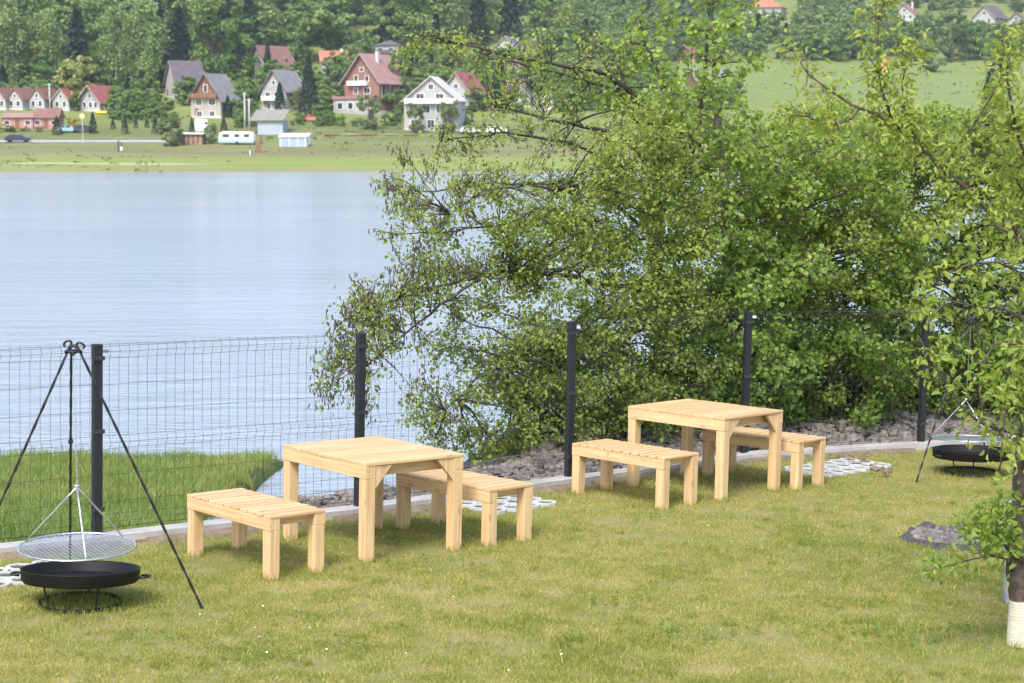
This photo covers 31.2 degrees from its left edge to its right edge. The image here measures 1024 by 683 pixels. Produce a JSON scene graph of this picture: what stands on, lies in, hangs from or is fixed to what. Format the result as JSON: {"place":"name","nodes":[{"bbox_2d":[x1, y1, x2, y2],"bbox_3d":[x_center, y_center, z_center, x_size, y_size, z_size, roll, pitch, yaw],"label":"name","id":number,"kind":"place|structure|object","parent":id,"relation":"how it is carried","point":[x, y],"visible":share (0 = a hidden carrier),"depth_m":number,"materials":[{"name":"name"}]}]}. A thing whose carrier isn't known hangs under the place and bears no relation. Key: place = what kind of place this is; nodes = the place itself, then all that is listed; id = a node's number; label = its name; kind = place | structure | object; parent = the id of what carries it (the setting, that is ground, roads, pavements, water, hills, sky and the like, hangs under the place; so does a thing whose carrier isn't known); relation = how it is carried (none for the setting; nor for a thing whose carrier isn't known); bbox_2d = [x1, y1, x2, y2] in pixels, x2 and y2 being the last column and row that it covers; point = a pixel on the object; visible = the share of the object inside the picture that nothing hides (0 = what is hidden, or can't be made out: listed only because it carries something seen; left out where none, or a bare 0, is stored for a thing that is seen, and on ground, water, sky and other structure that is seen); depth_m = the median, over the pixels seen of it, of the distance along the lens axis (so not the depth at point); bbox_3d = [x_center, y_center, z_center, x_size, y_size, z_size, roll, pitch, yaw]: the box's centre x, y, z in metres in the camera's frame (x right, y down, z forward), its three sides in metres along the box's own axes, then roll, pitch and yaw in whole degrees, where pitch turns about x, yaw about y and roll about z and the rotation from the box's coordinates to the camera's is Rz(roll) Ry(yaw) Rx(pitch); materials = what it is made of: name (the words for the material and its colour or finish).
{"place":"outdoors","nodes":[
{"label":"outdoors","id":0,"kind":"place"},
{"bbox_2d":[0,140,218,141],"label":"shore road","id":1,"kind":"structure","parent":0,"point":[92,141],"depth_m":347.43,"materials":[{"name":"grey asphalt"}]},
{"bbox_2d":[4,134,31,141],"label":"parked car","id":2,"kind":"object","parent":1,"relation":"on","point":[11,137],"visible":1,"depth_m":343.08,"materials":[{"name":"blue paint"}]},
{"bbox_2d":[0,384,1018,519],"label":"lake bank","id":3,"kind":"structure","parent":0,"point":[274,468],"depth_m":28.68,"materials":[{"name":"soil"}]},
{"bbox_2d":[0,441,288,542],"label":"bank grass","id":4,"kind":"structure","parent":3,"relation":"on","point":[181,481],"depth_m":24.58,"materials":[{"name":"green plant"}]},
{"bbox_2d":[492,425,539,459],"bbox_3d":[0.076,1.162,19.585,0.730,0.669,1.380,0,6,0],"label":"leafy shrub","id":5,"kind":"object","parent":3,"relation":"on","point":[512,446],"visible":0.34,"depth_m":19.11,"materials":[{"name":"green plant"}]},
{"bbox_2d":[307,0,742,468],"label":"alder tree","id":6,"kind":"object","parent":3,"relation":"on","point":[559,223],"visible":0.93,"depth_m":18.66,"materials":[{"name":"green plant"}]},
{"bbox_2d":[488,325,655,450],"bbox_3d":[0.687,0.497,19.695,1.885,1.387,2.922,0,6,0],"label":"leafy shrub","id":7,"kind":"object","parent":3,"relation":"on","point":[579,368],"visible":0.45,"depth_m":19.17,"materials":[{"name":"green plant"}]},
{"bbox_2d":[213,389,1018,519],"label":"rubble stones","id":8,"kind":"object","parent":3,"relation":"on","point":[547,461],"visible":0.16,"depth_m":19.63,"materials":[{"name":"grey stone"}]},
{"bbox_2d":[208,397,1019,519],"bbox_3d":[1.906,1.107,19.621,14.584,0.549,2.843,-5,8,-35],"label":"stone netting","id":9,"kind":"object","parent":8,"relation":"on","point":[494,463],"visible":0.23,"depth_m":19.17,"materials":[{"name":"stone"}]},
{"bbox_2d":[574,0,839,429],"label":"maple tree","id":10,"kind":"object","parent":3,"relation":"on","point":[777,194],"visible":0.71,"depth_m":20.00,"materials":[{"name":"plant"}]},
{"bbox_2d":[632,324,790,413],"bbox_3d":[2.322,0.407,21.169,1.987,1.246,2.085,0,6,0],"label":"leafy shrub","id":11,"kind":"object","parent":3,"relation":"on","point":[711,341],"visible":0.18,"depth_m":20.66,"materials":[{"name":"green plant"}]},
{"bbox_2d":[694,423,782,451],"bbox_3d":[2.382,0.999,19.573,0.614,0.416,0.965,5,8,38],"label":"gabion basket","id":12,"kind":"object","parent":3,"relation":"on","point":[763,426],"visible":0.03,"depth_m":19.42,"materials":[{"name":"stone"}]},
{"bbox_2d":[718,82,937,423],"bbox_3d":[3.784,-0.897,22.047,3.019,4.452,4.226,0,6,0],"label":"broadleaf tree","id":13,"kind":"object","parent":3,"relation":"on","point":[832,175],"visible":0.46,"depth_m":20.84,"materials":[{"name":"green plant"}]},
{"bbox_2d":[758,323,916,431],"bbox_3d":[3.708,0.432,21.377,1.953,1.472,2.381,2,7,14],"label":"leafy shrub","id":14,"kind":"object","parent":3,"relation":"on","point":[866,361],"visible":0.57,"depth_m":20.75,"materials":[{"name":"green plant"}]},
{"bbox_2d":[841,70,1023,422],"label":"broadleaf tree","id":15,"kind":"object","parent":3,"relation":"on","point":[935,209],"visible":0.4,"depth_m":21.85,"materials":[{"name":"green plant"}]},
{"bbox_2d":[876,313,1023,419],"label":"leafy shrub","id":16,"kind":"object","parent":3,"relation":"on","point":[954,347],"visible":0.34,"depth_m":21.65,"materials":[{"name":"green plant"}]},
{"bbox_2d":[0,172,1023,498],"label":"lake water","id":17,"kind":"structure","parent":0,"point":[120,260],"depth_m":60.93,"materials":[{"name":"blue liquid"}]},
{"bbox_2d":[0,445,1023,682],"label":"lawn","id":18,"kind":"structure","parent":0,"point":[430,549],"depth_m":12.50,"materials":[{"name":"green plant"}]},
{"bbox_2d":[0,560,50,588],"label":"grid paver","id":19,"kind":"object","parent":18,"relation":"on","point":[6,577],"visible":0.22,"depth_m":12.84,"materials":[{"name":"concrete"}]},
{"bbox_2d":[10,560,150,613],"bbox_3d":[-2.829,1.587,12.038,0.774,0.284,0.772,6,8,41],"label":"fire pan","id":20,"kind":"object","parent":18,"relation":"on","point":[95,574],"visible":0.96,"depth_m":11.94,"materials":[{"name":"metal"}]},
{"bbox_2d":[0,339,202,607],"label":"tripod stand","id":21,"kind":"object","parent":18,"relation":"on","point":[71,351],"visible":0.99,"depth_m":11.94,"materials":[{"name":"black metal"}]},
{"bbox_2d":[17,484,136,561],"bbox_3d":[-2.842,1.149,11.977,0.763,0.430,0.762,1,5,0],"label":"hanging grate","id":22,"kind":"object","parent":21,"relation":"hanging from","point":[82,533],"visible":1,"depth_m":11.98,"materials":[{"name":"metal"}]},
{"bbox_2d":[187,488,324,579],"bbox_3d":[-1.888,1.413,13.454,0.487,0.486,1.098,-3,7,-41],"label":"slatted bench","id":23,"kind":"object","parent":18,"relation":"on","point":[241,509],"visible":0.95,"depth_m":13.21,"materials":[{"name":"brown wood"}]},
{"bbox_2d":[283,436,463,562],"bbox_3d":[-1.085,1.216,14.181,0.916,0.781,1.123,-3,7,-40],"label":"picnic table","id":24,"kind":"object","parent":18,"relation":"on","point":[371,462],"visible":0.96,"depth_m":13.98,"materials":[{"name":"brown wood"}]},
{"bbox_2d":[396,469,532,546],"bbox_3d":[-0.393,1.331,14.718,0.487,0.486,1.098,-4,7,-45],"label":"slatted bench","id":25,"kind":"object","parent":18,"relation":"on","point":[487,491],"visible":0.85,"depth_m":14.50,"materials":[{"name":"brown wood"}]},
{"bbox_2d":[0,441,1012,558],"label":"bare earth strip","id":26,"kind":"object","parent":18,"relation":"on","point":[180,537],"visible":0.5,"depth_m":15.55,"materials":[{"name":"brown soil"}]},
{"bbox_2d":[0,435,1015,552],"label":"concrete kerb","id":27,"kind":"structure","parent":18,"relation":"on","point":[134,534],"depth_m":15.80,"materials":[{"name":"grey concrete"}]},
{"bbox_2d":[0,307,1023,539],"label":"wire fence","id":28,"kind":"object","parent":27,"relation":"on","point":[97,358],"visible":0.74,"depth_m":16.05,"materials":[{"name":"metal"}]},
{"bbox_2d":[462,496,555,514],"bbox_3d":[-0.052,1.432,16.052,0.796,0.054,0.546,-4,7,-43],"label":"grid paver","id":29,"kind":"object","parent":18,"relation":"on","point":[510,504],"visible":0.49,"depth_m":16.02,"materials":[{"name":"concrete"}]},
{"bbox_2d":[571,439,698,509],"bbox_3d":[1.099,1.198,16.529,1.098,0.486,0.487,6,7,45],"label":"slatted bench","id":30,"kind":"object","parent":18,"relation":"on","point":[609,452],"visible":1,"depth_m":16.31,"materials":[{"name":"brown wood"}]},
{"bbox_2d":[627,399,782,500],"bbox_3d":[1.799,1.008,17.160,1.123,0.781,0.916,6,7,43],"label":"picnic table","id":31,"kind":"object","parent":18,"relation":"on","point":[724,420],"visible":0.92,"depth_m":17.01,"materials":[{"name":"brown wood"}]},
{"bbox_2d":[702,427,825,489],"bbox_3d":[2.418,1.123,17.670,1.098,0.486,0.487,6,7,40],"label":"slatted bench","id":32,"kind":"object","parent":18,"relation":"on","point":[795,444],"visible":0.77,"depth_m":17.47,"materials":[{"name":"brown wood"}]},
{"bbox_2d":[784,458,891,477],"bbox_3d":[3.294,1.279,18.528,1.096,0.054,0.596,-4,7,-43],"label":"grid paver","id":33,"kind":"object","parent":18,"relation":"on","point":[839,466],"visible":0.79,"depth_m":18.47,"materials":[{"name":"concrete"}]},
{"bbox_2d":[828,452,892,476],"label":"earth clods","id":34,"kind":"object","parent":18,"relation":"on","point":[863,459],"visible":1,"depth_m":18.76,"materials":[{"name":"brown soil"}]},
{"bbox_2d":[750,0,1023,648],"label":"fruit tree","id":35,"kind":"object","parent":18,"relation":"on","point":[1012,390],"visible":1,"depth_m":11.05,"materials":[{"name":"green plant"}]},
{"bbox_2d":[897,521,1002,550],"bbox_3d":[3.538,1.571,14.845,0.828,0.110,0.840,1,5,0],"label":"campfire pit","id":36,"kind":"object","parent":18,"relation":"on","point":[922,532],"visible":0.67,"depth_m":14.79,"materials":[{"name":"grey stone"}]},
{"bbox_2d":[915,315,1016,482],"bbox_3d":[4.529,0.490,18.706,1.235,1.602,2.182,1,5,0],"label":"tripod stand","id":37,"kind":"object","parent":18,"relation":"on","point":[972,318],"visible":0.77,"depth_m":18.13,"materials":[{"name":"black metal"}]},
{"bbox_2d":[932,398,1004,442],"bbox_3d":[4.562,0.781,18.271,0.763,0.425,0.762,1,5,0],"label":"hanging grate","id":38,"kind":"object","parent":37,"relation":"hanging from","point":[972,438],"visible":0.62,"depth_m":18.27,"materials":[{"name":"metal"}]},
{"bbox_2d":[932,444,1010,476],"bbox_3d":[4.589,1.187,18.316,0.775,0.264,0.774,2,7,17],"label":"fire pan","id":39,"kind":"object","parent":18,"relation":"on","point":[958,452],"visible":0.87,"depth_m":18.17,"materials":[{"name":"metal"}]},
{"bbox_2d":[1001,499,1011,603],"bbox_3d":[3.444,1.474,12.648,0.174,0.770,0.174,1,5,0],"label":"garden stake","id":40,"kind":"object","parent":18,"relation":"on","point":[1005,596],"visible":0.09,"depth_m":12.64,"materials":[{"name":"grey wood"}]},
{"bbox_2d":[0,0,1023,172],"bbox_3d":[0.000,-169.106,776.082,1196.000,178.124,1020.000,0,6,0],"label":"shore","id":41,"kind":"structure","parent":0,"point":[322,157],"depth_m":365.41,"materials":[{"name":"green plant"}]},
{"bbox_2d":[0,88,12,109],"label":"cottage","id":42,"kind":"structure","parent":41,"relation":"on","point":[4,99],"depth_m":405.91,"materials":[{"name":"white paint"}]},
{"bbox_2d":[0,5,34,80],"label":"birch tree","id":43,"kind":"object","parent":41,"relation":"on","point":[11,43],"visible":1,"depth_m":435.26,"materials":[{"name":"green plant"}]},
{"bbox_2d":[0,113,34,128],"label":"holiday cabin","id":44,"kind":"object","parent":41,"relation":"on","point":[18,120],"visible":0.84,"depth_m":373.38,"materials":[{"name":"pink paint"}]},
{"bbox_2d":[7,87,33,109],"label":"cottage","id":45,"kind":"structure","parent":41,"relation":"on","point":[18,98],"depth_m":406.23,"materials":[{"name":"white paint"}]},
{"bbox_2d":[19,13,41,74],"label":"birch tree","id":46,"kind":"object","parent":41,"relation":"on","point":[28,25],"visible":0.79,"depth_m":439.40,"materials":[{"name":"green plant"}]},
{"bbox_2d":[28,54,55,80],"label":"deciduous tree","id":47,"kind":"object","parent":41,"relation":"on","point":[47,68],"visible":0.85,"depth_m":436.85,"materials":[{"name":"green plant"}]},
{"bbox_2d":[28,87,56,109],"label":"cottage","id":48,"kind":"structure","parent":41,"relation":"on","point":[38,97],"depth_m":406.77,"materials":[{"name":"white paint"}]},
{"bbox_2d":[27,4,64,75],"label":"birch tree","id":49,"kind":"object","parent":41,"relation":"on","point":[50,41],"visible":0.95,"depth_m":439.08,"materials":[{"name":"green plant"}]},
{"bbox_2d":[32,108,64,128],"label":"holiday cabin","id":50,"kind":"object","parent":41,"relation":"on","point":[44,118],"visible":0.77,"depth_m":373.97,"materials":[{"name":"pink paint"}]},
{"bbox_2d":[50,88,79,110],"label":"cottage","id":51,"kind":"structure","parent":41,"relation":"on","point":[60,97],"depth_m":406.10,"materials":[{"name":"white paint"}]},
{"bbox_2d":[53,55,98,97],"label":"deciduous tree","id":52,"kind":"object","parent":41,"relation":"on","point":[79,70],"visible":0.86,"depth_m":408.27,"materials":[{"name":"green plant"}]},
{"bbox_2d":[60,6,99,87],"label":"spruce tree","id":53,"kind":"object","parent":41,"relation":"on","point":[77,44],"visible":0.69,"depth_m":411.34,"materials":[{"name":"green plant"}]},
{"bbox_2d":[73,85,111,111],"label":"cottage","id":54,"kind":"structure","parent":41,"relation":"on","point":[94,98],"depth_m":405.66,"materials":[{"name":"white paint"}]},
{"bbox_2d":[95,1,128,79],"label":"birch tree","id":55,"kind":"object","parent":41,"relation":"on","point":[112,16],"visible":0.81,"depth_m":438.21,"materials":[{"name":"green plant"}]},
{"bbox_2d":[117,14,143,85],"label":"birch tree","id":56,"kind":"object","parent":41,"relation":"on","point":[127,53],"visible":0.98,"depth_m":434.76,"materials":[{"name":"green plant"}]},
{"bbox_2d":[127,0,169,76],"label":"birch tree","id":57,"kind":"object","parent":41,"relation":"on","point":[145,12],"visible":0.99,"depth_m":433.75,"materials":[{"name":"green plant"}]},
{"bbox_2d":[136,77,164,101],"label":"deciduous tree","id":58,"kind":"object","parent":41,"relation":"on","point":[146,84],"visible":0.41,"depth_m":412.39,"materials":[{"name":"green plant"}]},
{"bbox_2d":[152,97,174,114],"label":"leafy bush","id":59,"kind":"object","parent":41,"relation":"on","point":[170,106],"visible":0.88,"depth_m":398.08,"materials":[{"name":"green plant"}]},
{"bbox_2d":[155,117,183,146],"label":"willow tree","id":60,"kind":"object","parent":41,"relation":"on","point":[173,138],"visible":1,"depth_m":337.44,"materials":[{"name":"green plant"}]},
{"bbox_2d":[158,6,193,72],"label":"spruce tree","id":61,"kind":"object","parent":41,"relation":"on","point":[179,46],"visible":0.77,"depth_m":447.46,"materials":[{"name":"green plant"}]},
{"bbox_2d":[163,60,204,99],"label":"house","id":62,"kind":"structure","parent":41,"relation":"on","point":[176,70],"depth_m":426.36,"materials":[{"name":"concrete"}]},
{"bbox_2d":[179,132,207,144],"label":"garden shed","id":63,"kind":"structure","parent":41,"relation":"on","point":[193,138],"depth_m":340.44,"materials":[{"name":"wood"}]},
{"bbox_2d":[194,118,207,130],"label":"white tarpaulin","id":64,"kind":"object","parent":41,"relation":"on","point":[200,125],"visible":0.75,"depth_m":370.43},
{"bbox_2d":[203,121,217,143],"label":"willow tree","id":65,"kind":"object","parent":41,"relation":"on","point":[210,129],"visible":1,"depth_m":341.84,"materials":[{"name":"green plant"}]},
{"bbox_2d":[189,0,236,73],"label":"deciduous tree","id":66,"kind":"object","parent":41,"relation":"on","point":[206,55],"visible":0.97,"depth_m":433.14,"materials":[{"name":"green plant"}]},
{"bbox_2d":[186,73,243,117],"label":"house","id":67,"kind":"structure","parent":41,"relation":"on","point":[208,95],"depth_m":395.32,"materials":[{"name":"concrete"}]},
{"bbox_2d":[219,131,259,144],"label":"caravan","id":68,"kind":"object","parent":41,"relation":"on","point":[236,137],"visible":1,"depth_m":339.91,"materials":[{"name":"white metal"}]},
{"bbox_2d":[220,18,259,78],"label":"deciduous tree","id":69,"kind":"object","parent":41,"relation":"on","point":[232,61],"visible":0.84,"depth_m":455.28,"materials":[{"name":"green plant"}]},
{"bbox_2d":[235,77,260,101],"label":"leafy bush","id":70,"kind":"object","parent":41,"relation":"on","point":[254,92],"visible":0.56,"depth_m":415.80,"materials":[{"name":"green plant"}]},
{"bbox_2d":[249,110,289,134],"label":"garage","id":71,"kind":"structure","parent":41,"relation":"on","point":[271,122],"depth_m":364.67,"materials":[{"name":"white"}]},
{"bbox_2d":[261,123,277,134],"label":"garage door","id":72,"kind":"structure","parent":71,"relation":"in","point":[266,128],"depth_m":364.45,"materials":[{"name":"white metal"}]},
{"bbox_2d":[247,45,295,79],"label":"house","id":73,"kind":"structure","parent":41,"relation":"on","point":[280,54],"depth_m":458.29,"materials":[{"name":"brown tile"}]},
{"bbox_2d":[272,82,287,109],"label":"conifer tree","id":74,"kind":"object","parent":41,"relation":"on","point":[279,95],"visible":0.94,"depth_m":402.03,"materials":[{"name":"green plant"}]},
{"bbox_2d":[258,70,303,109],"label":"house","id":75,"kind":"structure","parent":41,"relation":"on","point":[290,81],"depth_m":407.78,"materials":[{"name":"concrete"}]},
{"bbox_2d":[0,0,570,73],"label":"hillside wood","id":76,"kind":"object","parent":41,"relation":"on","point":[314,22],"visible":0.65,"depth_m":499.46,"materials":[{"name":"green plant"}]},
{"bbox_2d":[278,133,310,146],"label":"caravan","id":77,"kind":"object","parent":41,"relation":"on","point":[294,139],"visible":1,"depth_m":336.08,"materials":[{"name":"metal"}]},
{"bbox_2d":[297,55,318,114],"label":"conifer tree","id":78,"kind":"object","parent":41,"relation":"on","point":[305,93],"visible":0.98,"depth_m":394.98,"materials":[{"name":"green plant"}]},
{"bbox_2d":[321,60,343,93],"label":"deciduous tree","id":79,"kind":"object","parent":41,"relation":"on","point":[333,74],"visible":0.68,"depth_m":419.02,"materials":[{"name":"green plant"}]},
{"bbox_2d":[318,49,348,72],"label":"house","id":80,"kind":"structure","parent":41,"relation":"on","point":[322,55],"depth_m":471.67,"materials":[{"name":"orange tile"}]},
{"bbox_2d":[355,94,381,129],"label":"deciduous tree","id":81,"kind":"object","parent":41,"relation":"on","point":[370,123],"visible":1,"depth_m":369.25,"materials":[{"name":"green plant"}]},
{"bbox_2d":[331,51,409,114],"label":"house","id":82,"kind":"structure","parent":41,"relation":"on","point":[371,75],"depth_m":402.73,"materials":[{"name":"red brick"}]},
{"bbox_2d":[0,41,744,127],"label":"garden shrubbery","id":83,"kind":"object","parent":41,"relation":"on","point":[129,101],"visible":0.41,"depth_m":420.03,"materials":[{"name":"green plant"}]},
{"bbox_2d":[372,40,405,60],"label":"house","id":84,"kind":"structure","parent":41,"relation":"on","point":[386,47],"depth_m":492.77,"materials":[{"name":"concrete"}]},
{"bbox_2d":[388,56,407,107],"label":"deciduous tree","id":85,"kind":"object","parent":41,"relation":"on","point":[404,80],"visible":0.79,"depth_m":406.83,"materials":[{"name":"green plant"}]},
{"bbox_2d":[406,102,424,132],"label":"deciduous tree","id":86,"kind":"object","parent":41,"relation":"on","point":[413,112],"visible":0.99,"depth_m":365.17,"materials":[{"name":"green plant"}]},
{"bbox_2d":[401,76,467,131],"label":"house","id":87,"kind":"structure","parent":41,"relation":"on","point":[430,94],"depth_m":369.00,"materials":[{"name":"paint"}]},
{"bbox_2d":[438,100,459,132],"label":"deciduous tree","id":88,"kind":"object","parent":41,"relation":"on","point":[447,107],"visible":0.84,"depth_m":366.40,"materials":[{"name":"green plant"}]},
{"bbox_2d":[447,72,488,112],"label":"house","id":89,"kind":"structure","parent":41,"relation":"on","point":[458,84],"depth_m":404.80,"materials":[{"name":"red tile"}]},
{"bbox_2d":[493,35,525,52],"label":"house","id":90,"kind":"structure","parent":41,"relation":"on","point":[501,42],"depth_m":511.22,"materials":[{"name":"concrete"}]},
{"bbox_2d":[509,85,534,106],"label":"house","id":91,"kind":"structure","parent":41,"relation":"on","point":[532,97],"depth_m":412.02,"materials":[{"name":"paint"}]},
{"bbox_2d":[559,69,594,109],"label":"deciduous tree","id":92,"kind":"object","parent":41,"relation":"on","point":[569,94],"visible":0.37,"depth_m":400.33,"materials":[{"name":"green plant"}]},
{"bbox_2d":[673,44,703,62],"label":"house","id":93,"kind":"structure","parent":41,"relation":"on","point":[685,49],"depth_m":604.80,"materials":[{"name":"red tile"}]},
{"bbox_2d":[682,67,726,89],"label":"house","id":94,"kind":"structure","parent":41,"relation":"on","point":[693,78],"depth_m":423.03,"materials":[{"name":"grey tile"}]},
{"bbox_2d":[747,0,786,15],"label":"house","id":95,"kind":"structure","parent":41,"relation":"on","point":[768,5],"depth_m":771.59,"materials":[{"name":"orange tile"}]},
{"bbox_2d":[534,0,1023,66],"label":"meadow wood","id":96,"kind":"object","parent":41,"relation":"on","point":[805,25],"visible":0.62,"depth_m":627.08,"materials":[{"name":"green plant"}]},
{"bbox_2d":[898,2,920,20],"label":"house","id":97,"kind":"structure","parent":41,"relation":"on","point":[907,15],"depth_m":753.39,"materials":[{"name":"white paint"}]},
{"bbox_2d":[918,38,948,71],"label":"willow tree","id":98,"kind":"object","parent":41,"relation":"on","point":[932,66],"visible":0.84,"depth_m":560.85,"materials":[{"name":"green plant"}]},
{"bbox_2d":[934,13,969,61],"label":"deciduous tree","id":99,"kind":"object","parent":41,"relation":"on","point":[958,41],"visible":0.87,"depth_m":606.13,"materials":[{"name":"green plant"}]},
{"bbox_2d":[961,21,994,59],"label":"deciduous tree","id":100,"kind":"object","parent":41,"relation":"on","point":[974,54],"visible":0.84,"depth_m":611.18,"materials":[{"name":"green plant"}]},
{"bbox_2d":[970,5,1008,23],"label":"house","id":101,"kind":"structure","parent":41,"relation":"on","point":[989,13],"depth_m":740.32,"materials":[{"name":"paint"}]},
{"bbox_2d":[984,48,1014,74],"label":"deciduous tree","id":102,"kind":"object","parent":41,"relation":"on","point":[994,63],"visible":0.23,"depth_m":547.43,"materials":[{"name":"green plant"}]},
{"bbox_2d":[1004,12,1023,28],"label":"house","id":103,"kind":"structure","parent":41,"relation":"on","point":[1016,16],"depth_m":724.58,"materials":[{"name":"white tile"}]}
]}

